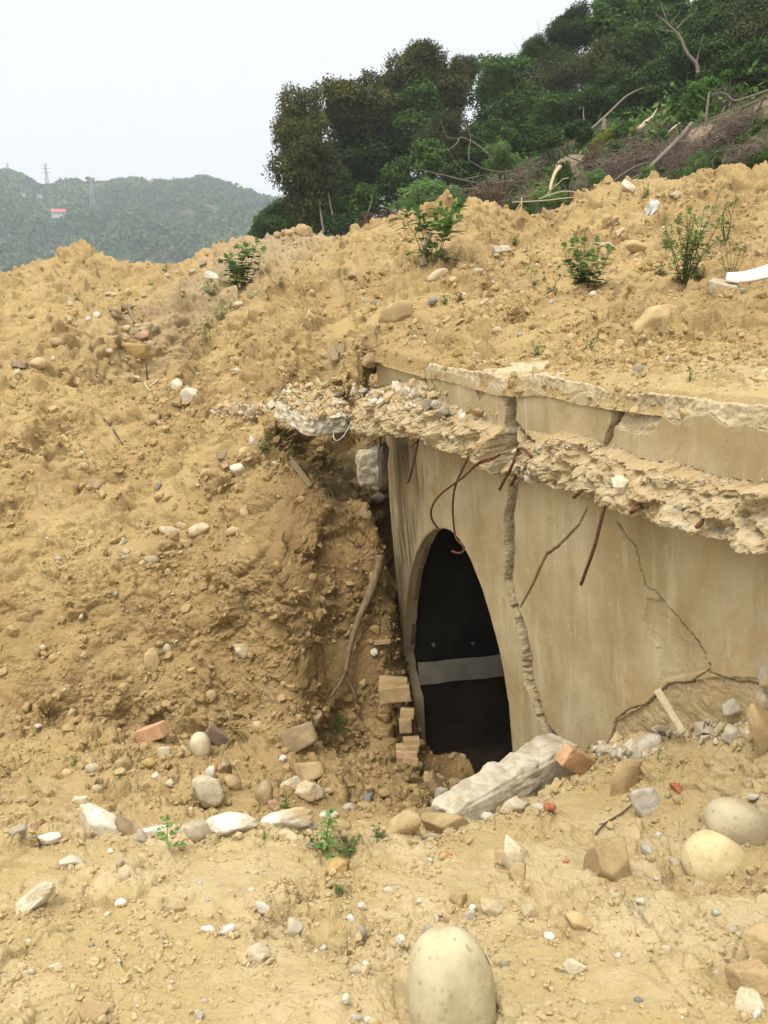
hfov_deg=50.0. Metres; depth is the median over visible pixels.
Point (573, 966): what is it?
rock
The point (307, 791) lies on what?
rock
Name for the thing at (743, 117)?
brushwood
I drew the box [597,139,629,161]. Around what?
shrub
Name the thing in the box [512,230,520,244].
weed
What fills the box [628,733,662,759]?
cobble
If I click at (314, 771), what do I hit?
rock
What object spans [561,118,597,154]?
shrub
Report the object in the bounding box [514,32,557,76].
tree
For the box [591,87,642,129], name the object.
leaning log
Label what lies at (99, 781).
rock
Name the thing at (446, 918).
rock
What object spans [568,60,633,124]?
tree
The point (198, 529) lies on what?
cobble
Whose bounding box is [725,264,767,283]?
white panel
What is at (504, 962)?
cobble
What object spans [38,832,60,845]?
rock
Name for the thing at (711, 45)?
tree
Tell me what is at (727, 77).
shrub
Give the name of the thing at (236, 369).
rock
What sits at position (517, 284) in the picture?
rock
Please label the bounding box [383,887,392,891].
rock
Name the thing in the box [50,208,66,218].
house
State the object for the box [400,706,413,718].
brick
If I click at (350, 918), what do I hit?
rock
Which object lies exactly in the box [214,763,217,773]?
brick fragment
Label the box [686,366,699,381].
weed
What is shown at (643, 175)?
shrub
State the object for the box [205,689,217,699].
cobble
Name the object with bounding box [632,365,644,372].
cobble
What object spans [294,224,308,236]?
rock
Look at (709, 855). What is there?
rock
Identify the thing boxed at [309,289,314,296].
rock
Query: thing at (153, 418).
cobble
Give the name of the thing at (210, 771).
rock
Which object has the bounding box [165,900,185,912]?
rock
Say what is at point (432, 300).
rock
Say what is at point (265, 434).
weed
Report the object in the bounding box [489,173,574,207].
brushwood
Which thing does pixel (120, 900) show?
rock
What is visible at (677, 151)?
brushwood
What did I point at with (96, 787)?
cobble
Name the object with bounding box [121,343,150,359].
rock
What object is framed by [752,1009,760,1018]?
rock
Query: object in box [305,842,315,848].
rock
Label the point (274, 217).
tree
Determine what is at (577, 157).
earth scarp
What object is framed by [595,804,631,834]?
twig
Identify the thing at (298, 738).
rock
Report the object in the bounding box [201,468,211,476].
cobble
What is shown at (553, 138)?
shrub
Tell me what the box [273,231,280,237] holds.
cobble
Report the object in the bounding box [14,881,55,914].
rock
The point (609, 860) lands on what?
rock
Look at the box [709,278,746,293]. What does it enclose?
concrete slab
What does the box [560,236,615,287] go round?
weed
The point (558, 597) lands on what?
bunker
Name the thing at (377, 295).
clod
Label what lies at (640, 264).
rock
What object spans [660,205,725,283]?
weed
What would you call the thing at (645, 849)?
rock
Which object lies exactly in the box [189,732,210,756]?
rock
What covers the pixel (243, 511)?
cobble
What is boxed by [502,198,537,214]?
shrub
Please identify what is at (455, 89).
tree
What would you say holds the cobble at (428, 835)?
on the earth heap
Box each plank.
[288,455,312,487]
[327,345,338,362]
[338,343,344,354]
[654,688,685,734]
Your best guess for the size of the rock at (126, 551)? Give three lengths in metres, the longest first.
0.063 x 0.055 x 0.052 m
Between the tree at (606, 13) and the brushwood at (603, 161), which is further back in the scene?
the tree at (606, 13)
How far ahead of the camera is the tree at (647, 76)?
33.48 m
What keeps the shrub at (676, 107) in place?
on the hillside
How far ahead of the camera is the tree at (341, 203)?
39.20 m
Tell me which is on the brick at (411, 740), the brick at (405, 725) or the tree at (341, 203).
the brick at (405, 725)
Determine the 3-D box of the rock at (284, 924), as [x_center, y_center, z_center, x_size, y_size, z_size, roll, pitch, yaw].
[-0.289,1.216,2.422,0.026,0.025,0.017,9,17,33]
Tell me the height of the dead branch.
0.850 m
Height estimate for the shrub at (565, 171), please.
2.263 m
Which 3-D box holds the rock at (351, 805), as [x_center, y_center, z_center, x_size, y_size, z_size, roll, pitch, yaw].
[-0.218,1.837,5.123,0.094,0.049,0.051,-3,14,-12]
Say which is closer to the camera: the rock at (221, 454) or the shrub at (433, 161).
the rock at (221, 454)
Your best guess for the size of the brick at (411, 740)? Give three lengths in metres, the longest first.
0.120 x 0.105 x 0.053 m
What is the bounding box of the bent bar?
[333,420,351,441]
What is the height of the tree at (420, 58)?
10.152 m
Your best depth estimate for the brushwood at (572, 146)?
34.55 m
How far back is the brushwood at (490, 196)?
27.86 m
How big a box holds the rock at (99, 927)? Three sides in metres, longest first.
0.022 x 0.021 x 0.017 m
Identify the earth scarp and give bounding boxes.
[555,155,600,177]
[676,123,725,168]
[754,99,767,119]
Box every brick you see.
[10,360,28,368]
[134,720,170,742]
[203,722,228,746]
[374,638,390,644]
[378,675,407,690]
[378,682,410,703]
[396,743,418,752]
[396,750,416,758]
[399,718,411,733]
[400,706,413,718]
[402,756,417,765]
[403,735,419,745]
[554,742,595,775]
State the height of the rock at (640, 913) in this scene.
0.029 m
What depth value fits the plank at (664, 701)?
3.75 m
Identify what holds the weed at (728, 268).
on the earth heap
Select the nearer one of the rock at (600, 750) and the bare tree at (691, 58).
the rock at (600, 750)
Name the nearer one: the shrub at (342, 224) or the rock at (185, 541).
the rock at (185, 541)
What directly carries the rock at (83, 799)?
on the earth heap
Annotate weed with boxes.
[199,280,220,294]
[257,432,269,451]
[280,790,290,808]
[306,831,318,847]
[312,807,342,858]
[331,710,346,732]
[338,835,361,854]
[369,822,386,841]
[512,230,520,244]
[524,267,540,284]
[531,340,548,354]
[542,265,562,294]
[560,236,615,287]
[583,333,598,350]
[637,180,652,199]
[647,261,675,274]
[659,225,672,247]
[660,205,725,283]
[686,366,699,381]
[693,264,704,279]
[713,181,724,214]
[715,194,741,240]
[719,239,745,271]
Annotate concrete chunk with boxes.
[355,443,388,489]
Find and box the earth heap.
[0,160,767,1023]
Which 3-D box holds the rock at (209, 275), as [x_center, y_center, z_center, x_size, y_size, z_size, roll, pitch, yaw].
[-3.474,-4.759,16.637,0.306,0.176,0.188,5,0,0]
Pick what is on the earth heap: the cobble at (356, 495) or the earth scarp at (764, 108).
the cobble at (356, 495)
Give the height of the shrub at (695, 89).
1.435 m
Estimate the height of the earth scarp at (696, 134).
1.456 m
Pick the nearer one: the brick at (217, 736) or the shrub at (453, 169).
the brick at (217, 736)
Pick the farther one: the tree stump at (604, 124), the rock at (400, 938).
the tree stump at (604, 124)
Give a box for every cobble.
[17,962,27,967]
[30,357,46,368]
[50,337,64,346]
[61,768,72,777]
[77,462,88,469]
[85,763,103,772]
[92,784,102,791]
[93,312,100,317]
[105,348,112,353]
[121,333,129,339]
[122,325,130,331]
[142,758,156,767]
[144,555,159,562]
[146,340,154,346]
[146,395,153,403]
[149,414,159,424]
[159,526,178,533]
[163,644,171,653]
[188,522,209,536]
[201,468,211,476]
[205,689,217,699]
[223,774,241,790]
[225,527,238,536]
[232,301,243,307]
[239,505,249,517]
[252,721,260,728]
[255,780,272,804]
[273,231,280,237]
[278,829,297,839]
[285,230,292,235]
[319,810,338,817]
[332,819,350,833]
[342,463,353,480]
[352,491,359,499]
[357,925,366,938]
[387,810,421,834]
[422,833,437,839]
[422,925,432,933]
[427,268,448,281]
[492,326,500,332]
[499,959,508,966]
[609,266,616,272]
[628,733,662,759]
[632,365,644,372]
[634,996,642,1002]
[653,724,668,731]
[672,795,683,804]
[728,926,738,933]
[755,688,767,709]
[757,664,767,689]
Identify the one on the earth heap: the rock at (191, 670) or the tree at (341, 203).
the rock at (191, 670)
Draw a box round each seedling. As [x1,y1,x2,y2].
[156,814,186,849]
[334,884,343,897]
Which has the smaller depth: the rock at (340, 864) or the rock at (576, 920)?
the rock at (576, 920)
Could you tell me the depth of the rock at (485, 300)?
8.46 m
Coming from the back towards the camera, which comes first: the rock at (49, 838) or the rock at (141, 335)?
the rock at (141, 335)
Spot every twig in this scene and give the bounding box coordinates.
[103,418,122,444]
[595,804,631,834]
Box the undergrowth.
[398,2,767,212]
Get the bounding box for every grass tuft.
[194,329,217,340]
[200,317,216,329]
[201,303,236,319]
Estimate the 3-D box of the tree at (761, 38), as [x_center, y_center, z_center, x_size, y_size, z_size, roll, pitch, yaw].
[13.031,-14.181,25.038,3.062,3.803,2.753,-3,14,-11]
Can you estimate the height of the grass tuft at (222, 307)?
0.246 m
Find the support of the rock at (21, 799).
on the earth heap
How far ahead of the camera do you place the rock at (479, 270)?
10.21 m
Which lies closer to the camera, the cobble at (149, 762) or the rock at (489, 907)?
the rock at (489, 907)
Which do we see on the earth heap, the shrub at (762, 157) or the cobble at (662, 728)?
the cobble at (662, 728)
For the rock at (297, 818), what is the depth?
3.38 m
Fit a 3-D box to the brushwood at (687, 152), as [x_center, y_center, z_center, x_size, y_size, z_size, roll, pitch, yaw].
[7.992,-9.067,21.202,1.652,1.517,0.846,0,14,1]
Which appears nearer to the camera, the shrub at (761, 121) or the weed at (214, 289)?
the weed at (214, 289)
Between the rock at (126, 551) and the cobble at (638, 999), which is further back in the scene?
the rock at (126, 551)
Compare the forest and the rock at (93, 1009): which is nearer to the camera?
the rock at (93, 1009)
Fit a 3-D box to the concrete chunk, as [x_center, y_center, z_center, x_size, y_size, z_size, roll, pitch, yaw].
[-0.089,-0.355,6.245,0.221,0.388,0.365,3,14,11]
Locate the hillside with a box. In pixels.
[472,3,767,213]
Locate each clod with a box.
[231,357,242,363]
[362,353,376,368]
[374,292,383,298]
[448,777,460,786]
[449,276,458,283]
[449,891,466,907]
[546,209,555,219]
[608,216,619,223]
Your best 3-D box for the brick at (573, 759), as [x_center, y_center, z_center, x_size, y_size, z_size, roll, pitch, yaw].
[0.958,1.242,4.125,0.179,0.104,0.081,32,0,-25]
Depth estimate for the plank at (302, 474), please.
7.29 m
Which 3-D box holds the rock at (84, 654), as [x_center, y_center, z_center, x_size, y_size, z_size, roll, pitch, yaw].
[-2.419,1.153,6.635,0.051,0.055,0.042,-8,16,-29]
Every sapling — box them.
[218,237,266,289]
[384,195,468,266]
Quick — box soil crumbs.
[0,164,767,1023]
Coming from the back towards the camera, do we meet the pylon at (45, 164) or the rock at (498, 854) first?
the pylon at (45, 164)
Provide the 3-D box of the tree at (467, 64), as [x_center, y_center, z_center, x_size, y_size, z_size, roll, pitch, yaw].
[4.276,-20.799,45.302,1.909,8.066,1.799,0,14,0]
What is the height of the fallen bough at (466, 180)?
2.522 m
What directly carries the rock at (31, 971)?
on the earth heap
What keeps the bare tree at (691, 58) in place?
on the hillside
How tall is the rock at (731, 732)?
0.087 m
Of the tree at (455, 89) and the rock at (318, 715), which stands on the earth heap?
the rock at (318, 715)
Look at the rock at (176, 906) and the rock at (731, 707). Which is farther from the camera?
the rock at (731, 707)
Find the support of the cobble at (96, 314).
on the earth heap
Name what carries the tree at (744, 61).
on the hillside
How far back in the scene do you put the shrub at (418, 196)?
31.70 m
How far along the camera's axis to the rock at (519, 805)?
3.72 m
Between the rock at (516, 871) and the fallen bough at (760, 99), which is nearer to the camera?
the rock at (516, 871)
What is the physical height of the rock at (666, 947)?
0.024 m
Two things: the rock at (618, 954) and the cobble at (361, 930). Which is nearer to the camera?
the rock at (618, 954)
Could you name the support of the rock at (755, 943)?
on the earth heap
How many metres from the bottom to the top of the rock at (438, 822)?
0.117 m
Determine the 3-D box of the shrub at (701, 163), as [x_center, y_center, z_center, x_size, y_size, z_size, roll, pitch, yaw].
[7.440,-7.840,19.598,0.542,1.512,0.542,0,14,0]
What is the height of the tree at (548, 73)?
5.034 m
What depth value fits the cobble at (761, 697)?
3.31 m
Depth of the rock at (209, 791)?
4.88 m
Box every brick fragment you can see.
[27,820,40,829]
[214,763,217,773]
[221,461,228,468]
[268,798,277,810]
[282,763,289,773]
[373,510,383,517]
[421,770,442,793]
[423,771,429,781]
[438,851,452,856]
[544,802,555,811]
[669,782,681,793]
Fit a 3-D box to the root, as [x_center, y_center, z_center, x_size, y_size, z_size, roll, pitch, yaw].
[-0.183,0.935,6.679,0.582,1.167,0.139,-12,18,-39]
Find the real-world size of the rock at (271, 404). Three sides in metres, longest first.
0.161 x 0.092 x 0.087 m
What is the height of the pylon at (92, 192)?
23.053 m
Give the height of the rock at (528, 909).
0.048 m
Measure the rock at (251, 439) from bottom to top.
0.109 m
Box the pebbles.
[0,190,767,1023]
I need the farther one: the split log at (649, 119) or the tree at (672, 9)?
the tree at (672, 9)
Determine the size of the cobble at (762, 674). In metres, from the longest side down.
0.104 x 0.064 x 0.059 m
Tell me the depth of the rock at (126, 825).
3.38 m
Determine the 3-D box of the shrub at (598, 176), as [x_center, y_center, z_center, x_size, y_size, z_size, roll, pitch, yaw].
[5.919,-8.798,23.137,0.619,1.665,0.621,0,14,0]
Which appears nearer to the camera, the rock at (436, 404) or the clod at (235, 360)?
the rock at (436, 404)
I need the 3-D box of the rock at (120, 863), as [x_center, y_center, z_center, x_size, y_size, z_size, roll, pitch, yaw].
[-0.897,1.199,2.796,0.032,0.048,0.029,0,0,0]
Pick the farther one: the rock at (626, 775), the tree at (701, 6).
the tree at (701, 6)
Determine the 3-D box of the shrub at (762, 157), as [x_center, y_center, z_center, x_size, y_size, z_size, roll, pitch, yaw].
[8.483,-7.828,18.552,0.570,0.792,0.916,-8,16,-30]
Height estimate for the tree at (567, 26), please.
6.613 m
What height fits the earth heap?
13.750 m
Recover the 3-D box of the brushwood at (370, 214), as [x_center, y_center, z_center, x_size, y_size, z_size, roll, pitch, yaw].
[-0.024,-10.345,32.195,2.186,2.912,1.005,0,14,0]
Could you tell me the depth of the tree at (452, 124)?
39.47 m
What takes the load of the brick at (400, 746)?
on the brick at (400, 754)
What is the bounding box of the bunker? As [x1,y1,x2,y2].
[349,358,767,773]
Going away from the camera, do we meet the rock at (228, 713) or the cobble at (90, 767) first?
the cobble at (90, 767)
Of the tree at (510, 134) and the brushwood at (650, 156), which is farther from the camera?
the tree at (510, 134)
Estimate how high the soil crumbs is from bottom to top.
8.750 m
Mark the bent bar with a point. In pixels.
(344, 433)
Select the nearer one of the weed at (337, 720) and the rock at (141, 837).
the rock at (141, 837)
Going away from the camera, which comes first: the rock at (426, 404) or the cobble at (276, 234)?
the rock at (426, 404)
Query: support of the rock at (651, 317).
on the earth heap
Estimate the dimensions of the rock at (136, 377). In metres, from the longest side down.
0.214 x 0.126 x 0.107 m
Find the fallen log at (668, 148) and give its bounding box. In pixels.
[613,120,693,180]
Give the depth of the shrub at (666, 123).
27.00 m
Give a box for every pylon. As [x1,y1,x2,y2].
[41,163,50,181]
[85,177,97,209]
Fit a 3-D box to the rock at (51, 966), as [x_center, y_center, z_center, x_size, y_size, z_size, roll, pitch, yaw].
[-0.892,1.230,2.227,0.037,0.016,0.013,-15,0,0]
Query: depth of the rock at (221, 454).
7.74 m
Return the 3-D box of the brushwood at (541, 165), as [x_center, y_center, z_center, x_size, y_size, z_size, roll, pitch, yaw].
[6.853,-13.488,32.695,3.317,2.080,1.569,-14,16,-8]
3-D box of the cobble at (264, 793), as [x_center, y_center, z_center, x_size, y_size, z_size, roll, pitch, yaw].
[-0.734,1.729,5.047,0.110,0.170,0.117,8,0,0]
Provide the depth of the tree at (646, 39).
40.95 m
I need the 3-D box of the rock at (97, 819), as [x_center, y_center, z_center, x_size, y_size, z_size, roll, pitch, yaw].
[-1.183,1.302,3.443,0.233,0.109,0.126,30,0,0]
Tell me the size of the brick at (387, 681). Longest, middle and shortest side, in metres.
0.216 x 0.180 x 0.094 m
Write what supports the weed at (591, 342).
on the earth heap
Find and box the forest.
[0,168,356,271]
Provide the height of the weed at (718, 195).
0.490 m
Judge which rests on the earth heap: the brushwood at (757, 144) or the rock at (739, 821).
the rock at (739, 821)
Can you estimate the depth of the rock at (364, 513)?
6.71 m
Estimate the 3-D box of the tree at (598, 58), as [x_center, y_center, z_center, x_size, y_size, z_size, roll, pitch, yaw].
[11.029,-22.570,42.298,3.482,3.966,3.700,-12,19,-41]
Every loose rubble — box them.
[199,374,762,760]
[272,379,351,419]
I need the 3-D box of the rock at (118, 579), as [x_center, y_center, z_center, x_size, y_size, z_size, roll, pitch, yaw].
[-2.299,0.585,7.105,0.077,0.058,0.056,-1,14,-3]
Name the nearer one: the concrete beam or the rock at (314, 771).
the concrete beam
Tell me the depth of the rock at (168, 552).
7.35 m
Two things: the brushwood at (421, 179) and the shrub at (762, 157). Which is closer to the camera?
the shrub at (762, 157)
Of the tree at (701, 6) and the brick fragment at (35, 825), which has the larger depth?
the tree at (701, 6)
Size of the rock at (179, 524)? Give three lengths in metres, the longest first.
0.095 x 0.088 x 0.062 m
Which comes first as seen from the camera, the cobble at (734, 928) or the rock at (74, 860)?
the cobble at (734, 928)
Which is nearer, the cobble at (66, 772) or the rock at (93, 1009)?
the rock at (93, 1009)
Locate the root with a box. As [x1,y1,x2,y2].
[329,554,383,699]
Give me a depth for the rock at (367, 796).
5.47 m
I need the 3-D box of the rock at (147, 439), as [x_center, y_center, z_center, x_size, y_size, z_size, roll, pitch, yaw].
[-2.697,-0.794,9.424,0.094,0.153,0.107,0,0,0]
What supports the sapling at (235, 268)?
on the earth heap
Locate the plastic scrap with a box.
[644,199,659,215]
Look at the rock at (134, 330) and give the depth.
14.57 m
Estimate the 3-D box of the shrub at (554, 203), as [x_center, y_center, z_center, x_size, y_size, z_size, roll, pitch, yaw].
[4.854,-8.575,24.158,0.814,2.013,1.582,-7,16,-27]
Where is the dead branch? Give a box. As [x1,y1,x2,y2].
[546,165,568,194]
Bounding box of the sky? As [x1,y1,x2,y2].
[0,0,691,217]
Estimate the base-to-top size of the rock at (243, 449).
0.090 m
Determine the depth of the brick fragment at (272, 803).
4.97 m
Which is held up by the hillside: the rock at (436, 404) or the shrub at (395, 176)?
the shrub at (395, 176)
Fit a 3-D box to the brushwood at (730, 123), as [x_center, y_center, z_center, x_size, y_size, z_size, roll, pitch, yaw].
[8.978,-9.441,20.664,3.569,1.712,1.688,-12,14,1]
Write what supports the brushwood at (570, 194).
on the earth heap
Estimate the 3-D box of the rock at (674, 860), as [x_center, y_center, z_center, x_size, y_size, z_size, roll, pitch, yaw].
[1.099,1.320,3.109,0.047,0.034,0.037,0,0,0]
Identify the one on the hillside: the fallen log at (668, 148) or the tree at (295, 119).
the tree at (295, 119)
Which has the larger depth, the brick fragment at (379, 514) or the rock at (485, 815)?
the brick fragment at (379, 514)
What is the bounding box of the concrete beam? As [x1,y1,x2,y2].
[430,733,578,820]
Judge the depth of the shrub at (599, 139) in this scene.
27.94 m
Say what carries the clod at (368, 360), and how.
on the earth heap
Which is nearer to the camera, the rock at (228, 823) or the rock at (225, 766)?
the rock at (228, 823)
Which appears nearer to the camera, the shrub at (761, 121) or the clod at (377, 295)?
the clod at (377, 295)
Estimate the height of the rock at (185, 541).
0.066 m
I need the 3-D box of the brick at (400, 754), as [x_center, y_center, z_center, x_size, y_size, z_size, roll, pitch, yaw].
[0.162,1.732,5.894,0.148,0.053,0.104,3,0,0]
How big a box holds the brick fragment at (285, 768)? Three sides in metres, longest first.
0.104 x 0.066 x 0.057 m
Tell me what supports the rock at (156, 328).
on the earth heap
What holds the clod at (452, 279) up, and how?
on the earth heap
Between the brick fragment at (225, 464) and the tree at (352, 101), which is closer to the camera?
the brick fragment at (225, 464)
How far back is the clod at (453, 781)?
6.74 m
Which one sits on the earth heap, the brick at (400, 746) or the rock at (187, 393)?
the rock at (187, 393)
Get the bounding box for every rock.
[7,823,27,838]
[12,369,21,375]
[14,795,28,802]
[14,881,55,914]
[27,968,35,974]
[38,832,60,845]
[49,962,60,968]
[57,855,83,866]
[72,377,81,387]
[72,795,87,803]
[78,803,117,836]
[78,997,110,1022]
[80,651,86,658]
[92,483,100,489]
[94,778,102,784]
[96,925,102,930]
[112,590,117,596]
[114,815,144,835]
[114,898,125,906]
[115,576,120,582]
[115,756,131,770]
[115,859,124,868]
[119,537,127,544]
[121,304,134,311]
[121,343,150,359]
[121,871,129,879]
[123,548,129,553]
[130,328,138,334]
[131,375,139,381]
[134,330,148,340]
[136,828,147,843]
[143,825,166,834]
[144,436,151,444]
[144,648,160,672]
[151,325,159,332]
[156,482,161,489]
[157,746,171,755]
[163,549,174,556]
[165,779,174,786]
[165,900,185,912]
[170,378,182,390]
[176,818,212,842]
[177,522,185,528]
[180,387,196,405]
[180,539,191,545]
[187,667,195,672]
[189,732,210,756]
[191,774,223,808]
[194,1009,203,1019]
[199,260,206,266]
[200,925,214,931]
[204,271,217,279]
[205,765,214,776]
[206,811,259,835]
[215,450,226,458]
[218,757,231,773]
[218,923,235,935]
[226,711,231,720]
[229,463,245,475]
[230,367,240,372]
[234,643,248,658]
[239,447,248,453]
[245,942,269,963]
[248,436,255,445]
[255,901,268,915]
[261,807,314,829]
[266,400,275,409]
[279,755,286,761]
[280,721,317,752]
[280,776,301,786]
[282,921,287,928]
[287,918,302,936]
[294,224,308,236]
[294,762,324,780]
[295,780,324,801]
[305,819,316,830]
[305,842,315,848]
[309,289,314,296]
[313,710,322,727]
[320,944,326,950]
[326,856,349,875]
[342,802,355,809]
[347,273,356,278]
[347,914,354,921]
[349,963,363,973]
[350,1014,361,1021]
[357,801,377,809]
[358,792,373,800]
[359,507,372,519]
[364,1016,371,1022]
[371,493,385,503]
[374,387,384,392]
[378,300,412,322]
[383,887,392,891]
[395,934,405,942]
[407,926,495,1023]
[410,318,417,326]
[420,812,467,833]
[421,398,431,410]
[428,297,436,304]
[431,400,441,409]
[434,786,448,798]
[435,406,449,417]
[435,915,439,922]
[442,914,456,923]
[465,910,475,919]
[469,904,477,910]
[471,351,482,359]
[474,267,482,274]
[478,298,488,305]
[480,812,494,819]
[480,897,502,915]
[491,245,512,253]
[494,849,502,863]
[501,802,513,813]
[502,834,522,869]
[504,797,528,812]
[508,863,525,880]
[511,281,523,288]
[521,903,537,917]
[528,324,536,329]
[531,803,543,809]
[544,931,554,940]
[562,958,586,974]
[564,911,591,930]
[577,282,589,291]
[583,838,630,881]
[587,369,601,375]
[595,743,605,755]
[599,242,611,246]
[610,758,640,796]
[616,227,624,237]
[616,952,621,958]
[621,179,635,193]
[625,240,649,252]
[630,787,659,816]
[632,304,679,334]
[635,262,643,267]
[636,897,644,904]
[638,908,643,918]
[640,842,652,855]
[655,831,663,836]
[660,945,671,950]
[669,191,680,196]
[669,856,681,865]
[679,755,688,762]
[681,829,744,881]
[703,797,767,846]
[711,908,720,915]
[713,969,719,974]
[721,723,740,743]
[722,698,742,716]
[724,958,767,995]
[735,987,765,1015]
[742,921,767,963]
[745,794,758,799]
[746,239,764,251]
[746,703,767,756]
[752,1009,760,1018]
[755,795,767,815]
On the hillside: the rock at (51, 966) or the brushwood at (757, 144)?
the brushwood at (757, 144)
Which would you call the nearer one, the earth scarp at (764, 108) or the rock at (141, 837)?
the rock at (141, 837)
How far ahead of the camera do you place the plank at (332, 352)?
9.62 m
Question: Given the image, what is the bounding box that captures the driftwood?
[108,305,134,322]
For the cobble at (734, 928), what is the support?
on the earth heap
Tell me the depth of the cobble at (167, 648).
6.83 m
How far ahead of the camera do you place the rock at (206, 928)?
2.34 m
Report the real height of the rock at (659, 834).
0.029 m
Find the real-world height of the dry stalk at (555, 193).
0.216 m
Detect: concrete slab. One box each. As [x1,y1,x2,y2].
[273,400,350,436]
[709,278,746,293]
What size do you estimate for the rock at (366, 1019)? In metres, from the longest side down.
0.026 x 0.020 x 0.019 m
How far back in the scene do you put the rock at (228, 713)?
6.58 m
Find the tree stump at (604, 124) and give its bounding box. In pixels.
[601,118,607,131]
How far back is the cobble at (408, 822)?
3.34 m
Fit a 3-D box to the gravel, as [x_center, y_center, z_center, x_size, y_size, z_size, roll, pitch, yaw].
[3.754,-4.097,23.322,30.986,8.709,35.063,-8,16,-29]
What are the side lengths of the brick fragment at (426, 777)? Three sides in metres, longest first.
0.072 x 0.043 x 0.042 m
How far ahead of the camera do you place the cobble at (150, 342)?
14.56 m
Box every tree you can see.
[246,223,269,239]
[252,195,293,236]
[261,132,347,227]
[269,81,332,200]
[313,66,400,227]
[314,191,324,233]
[315,164,358,236]
[324,106,411,225]
[367,70,405,95]
[379,37,449,175]
[379,73,448,185]
[409,104,471,182]
[430,56,474,162]
[448,53,479,84]
[448,116,511,183]
[465,82,550,161]
[466,51,536,114]
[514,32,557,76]
[518,87,595,139]
[522,41,583,94]
[543,0,598,55]
[559,31,632,90]
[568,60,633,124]
[579,0,653,51]
[605,55,695,123]
[609,15,680,72]
[629,0,696,41]
[654,0,751,84]
[656,3,702,74]
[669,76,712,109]
[675,0,745,30]
[697,91,709,121]
[698,36,767,98]
[714,0,767,54]
[756,30,767,55]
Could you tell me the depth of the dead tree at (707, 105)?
22.76 m
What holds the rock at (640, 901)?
on the earth heap
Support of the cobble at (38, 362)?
on the earth heap
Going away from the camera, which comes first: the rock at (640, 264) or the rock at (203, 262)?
the rock at (640, 264)
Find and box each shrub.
[267,215,303,228]
[306,205,336,235]
[325,211,360,236]
[348,179,392,225]
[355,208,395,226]
[377,151,415,212]
[393,176,465,209]
[405,134,447,190]
[440,158,480,197]
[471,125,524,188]
[481,138,520,203]
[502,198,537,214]
[524,124,568,174]
[528,183,573,212]
[554,159,573,204]
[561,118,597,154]
[562,142,607,177]
[584,167,606,185]
[590,127,618,157]
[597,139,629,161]
[610,121,633,144]
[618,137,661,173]
[622,124,644,142]
[638,164,655,178]
[646,124,669,144]
[654,114,675,129]
[660,101,680,120]
[673,164,693,179]
[675,80,720,127]
[686,149,709,172]
[690,75,728,105]
[706,147,722,169]
[713,67,751,101]
[729,134,751,163]
[743,115,767,136]
[744,146,767,169]
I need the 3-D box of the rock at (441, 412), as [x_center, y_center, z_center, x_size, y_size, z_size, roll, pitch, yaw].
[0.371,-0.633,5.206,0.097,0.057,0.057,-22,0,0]
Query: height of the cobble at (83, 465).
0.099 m
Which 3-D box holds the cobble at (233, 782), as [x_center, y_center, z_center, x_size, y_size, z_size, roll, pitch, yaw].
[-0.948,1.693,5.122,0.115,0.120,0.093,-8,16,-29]
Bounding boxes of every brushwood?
[373,198,412,217]
[411,167,446,191]
[452,151,572,197]
[461,178,512,205]
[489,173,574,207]
[514,144,576,179]
[532,136,593,162]
[533,177,630,209]
[548,163,622,204]
[555,135,655,186]
[594,114,676,155]
[607,137,668,181]
[621,130,682,178]
[654,129,712,178]
[662,129,724,170]
[666,96,767,161]
[675,81,747,119]
[686,95,767,141]
[695,124,767,169]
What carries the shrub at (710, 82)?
on the hillside
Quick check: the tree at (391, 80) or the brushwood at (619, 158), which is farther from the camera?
the tree at (391, 80)
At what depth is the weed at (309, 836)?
3.17 m
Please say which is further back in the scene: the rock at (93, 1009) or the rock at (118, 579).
the rock at (118, 579)
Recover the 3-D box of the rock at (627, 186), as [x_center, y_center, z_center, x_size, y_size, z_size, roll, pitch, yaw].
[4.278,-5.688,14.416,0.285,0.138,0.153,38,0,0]
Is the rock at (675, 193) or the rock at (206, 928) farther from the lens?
the rock at (675, 193)
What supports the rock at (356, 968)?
on the earth heap
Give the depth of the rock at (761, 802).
3.09 m
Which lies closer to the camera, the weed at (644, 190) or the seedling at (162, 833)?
the seedling at (162, 833)
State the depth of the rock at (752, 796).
3.14 m
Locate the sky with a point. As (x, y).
(100, 90)
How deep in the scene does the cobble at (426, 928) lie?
2.45 m
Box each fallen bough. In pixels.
[416,119,511,189]
[703,89,767,130]
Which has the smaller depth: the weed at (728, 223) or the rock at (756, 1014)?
the rock at (756, 1014)
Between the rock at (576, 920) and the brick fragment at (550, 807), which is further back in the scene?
the brick fragment at (550, 807)
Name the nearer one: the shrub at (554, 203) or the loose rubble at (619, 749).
the loose rubble at (619, 749)
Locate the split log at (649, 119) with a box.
[636,109,656,131]
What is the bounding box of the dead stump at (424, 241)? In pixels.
[419,232,431,265]
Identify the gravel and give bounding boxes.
[3,171,767,1019]
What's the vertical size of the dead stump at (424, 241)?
0.450 m
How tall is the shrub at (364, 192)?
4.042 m

